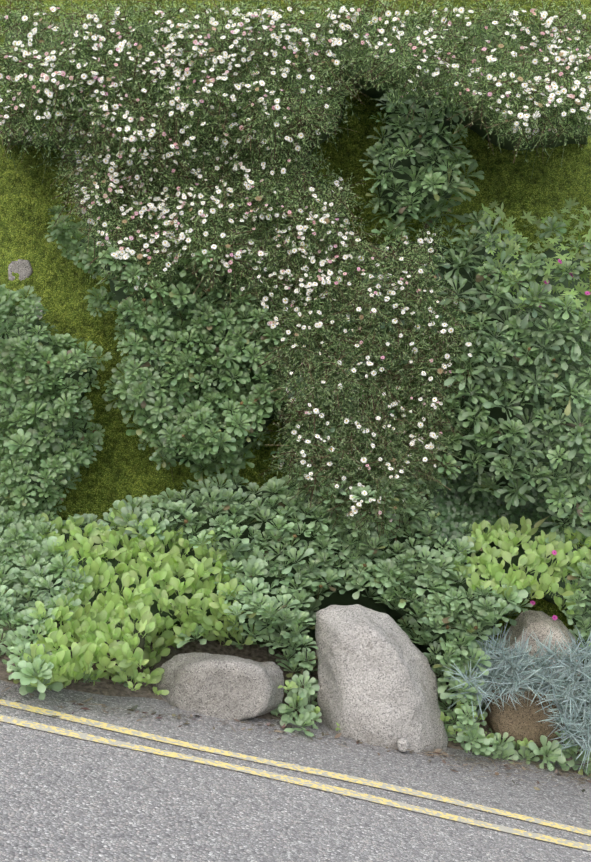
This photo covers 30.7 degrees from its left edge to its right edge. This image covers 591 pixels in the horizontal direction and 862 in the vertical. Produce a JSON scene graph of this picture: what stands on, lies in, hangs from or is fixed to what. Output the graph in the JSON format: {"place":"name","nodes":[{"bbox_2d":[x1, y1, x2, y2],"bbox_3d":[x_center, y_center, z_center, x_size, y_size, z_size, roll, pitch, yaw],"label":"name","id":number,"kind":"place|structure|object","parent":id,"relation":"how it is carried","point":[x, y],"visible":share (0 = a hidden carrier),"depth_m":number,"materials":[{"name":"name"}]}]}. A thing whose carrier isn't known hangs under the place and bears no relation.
{"place":"outdoors","nodes":[
{"label":"outdoors","id":0,"kind":"place"},
{"bbox_2d":[0,680,590,861],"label":"road","id":1,"kind":"structure","parent":0,"point":[63,798],"depth_m":3.06,"materials":[{"name":"grey asphalt"}]},
{"bbox_2d":[0,699,590,850],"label":"yellow road lines","id":2,"kind":"object","parent":1,"relation":"on","point":[263,773],"visible":1,"depth_m":3.25,"materials":[{"name":"yellow paint"}]},
{"bbox_2d":[0,683,590,791],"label":"road edge leaf litter","id":3,"kind":"object","parent":1,"relation":"on","point":[438,751],"visible":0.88,"depth_m":3.79,"materials":[{"name":"brown plant"}]},
{"bbox_2d":[397,738,408,751],"bbox_3d":[0.380,1.111,3.809,0.045,0.054,0.050,0,0,-1],"label":"pebble","id":4,"kind":"object","parent":1,"relation":"on","point":[402,744],"visible":0.98,"depth_m":3.79,"materials":[{"name":"stone"}]},
{"bbox_2d":[0,0,590,689],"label":"grass","id":5,"kind":"structure","parent":0,"point":[122,468],"depth_m":4.52,"materials":[{"name":"green plant"}]},
{"bbox_2d":[8,259,32,280],"bbox_3d":[-1.159,-0.679,4.523,0.125,0.118,0.071,0,0,-1],"label":"bank stone","id":6,"kind":"object","parent":5,"relation":"attached to","point":[23,268],"visible":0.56,"depth_m":4.49,"materials":[{"name":"stone"}]},
{"bbox_2d":[0,0,590,557],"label":"fleabane","id":7,"kind":"object","parent":5,"relation":"on","point":[264,184],"depth_m":3.98,"materials":[{"name":"plant"}]},
{"bbox_2d":[0,635,590,765],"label":"verge soil","id":8,"kind":"structure","parent":0,"point":[253,652],"depth_m":4.10,"materials":[{"name":"brown soil"}]},
{"bbox_2d":[155,652,284,720],"bbox_3d":[-0.271,0.936,3.880,0.468,0.287,0.320,0,0,-1],"label":"boulder","id":9,"kind":"object","parent":8,"relation":"on","point":[229,687],"visible":0.83,"depth_m":3.75,"materials":[{"name":"stone"}]},
{"bbox_2d":[0,83,590,777],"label":"rosette plants","id":10,"kind":"object","parent":8,"relation":"on","point":[22,543],"visible":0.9,"depth_m":4.08,"materials":[{"name":"green plant"}]},
{"bbox_2d":[2,135,589,629],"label":"seed heads and pink flowers","id":11,"kind":"object","parent":10,"relation":"attached to","point":[360,513],"visible":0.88,"depth_m":4.04,"materials":[{"name":"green plant"}]},
{"bbox_2d":[425,471,560,552],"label":"toadflax leaves","id":12,"kind":"object","parent":10,"relation":"on","point":[453,516],"visible":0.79,"depth_m":4.31,"materials":[{"name":"green plant"}]},
{"bbox_2d":[479,197,590,339],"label":"cranesbill foliage","id":13,"kind":"object","parent":10,"relation":"on","point":[549,266],"visible":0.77,"depth_m":4.15,"materials":[{"name":"green plant"}]},
{"bbox_2d":[0,22,590,754],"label":"shrub foliage","id":14,"kind":"object","parent":8,"relation":"on","point":[346,598],"visible":0.06,"depth_m":4.36,"materials":[{"name":"green plant"}]},
{"bbox_2d":[23,501,590,689],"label":"green light plants","id":15,"kind":"object","parent":8,"relation":"on","point":[111,607],"visible":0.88,"depth_m":3.91,"materials":[{"name":"green plant"}]},
{"bbox_2d":[128,673,532,747],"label":"seedling plants","id":16,"kind":"object","parent":8,"relation":"on","point":[292,684],"visible":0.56,"depth_m":3.83,"materials":[{"name":"green plant"}]},
{"bbox_2d":[315,604,448,752],"bbox_3d":[0.321,0.939,3.988,0.496,0.597,0.362,0,0,-1],"label":"boulder","id":17,"kind":"object","parent":8,"relation":"on","point":[377,681],"visible":0.85,"depth_m":3.85,"materials":[{"name":"stone"}]},
{"bbox_2d":[438,622,590,771],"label":"blue tuft plants","id":18,"kind":"object","parent":8,"relation":"on","point":[518,671],"visible":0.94,"depth_m":3.97,"materials":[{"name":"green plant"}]},
{"bbox_2d":[485,610,579,749],"bbox_3d":[0.936,0.999,4.256,0.403,0.591,0.348,0,0,-1],"label":"boulder","id":19,"kind":"object","parent":8,"relation":"on","point":[520,723],"visible":0.42,"depth_m":4.10,"materials":[{"name":"stone"}]}
]}

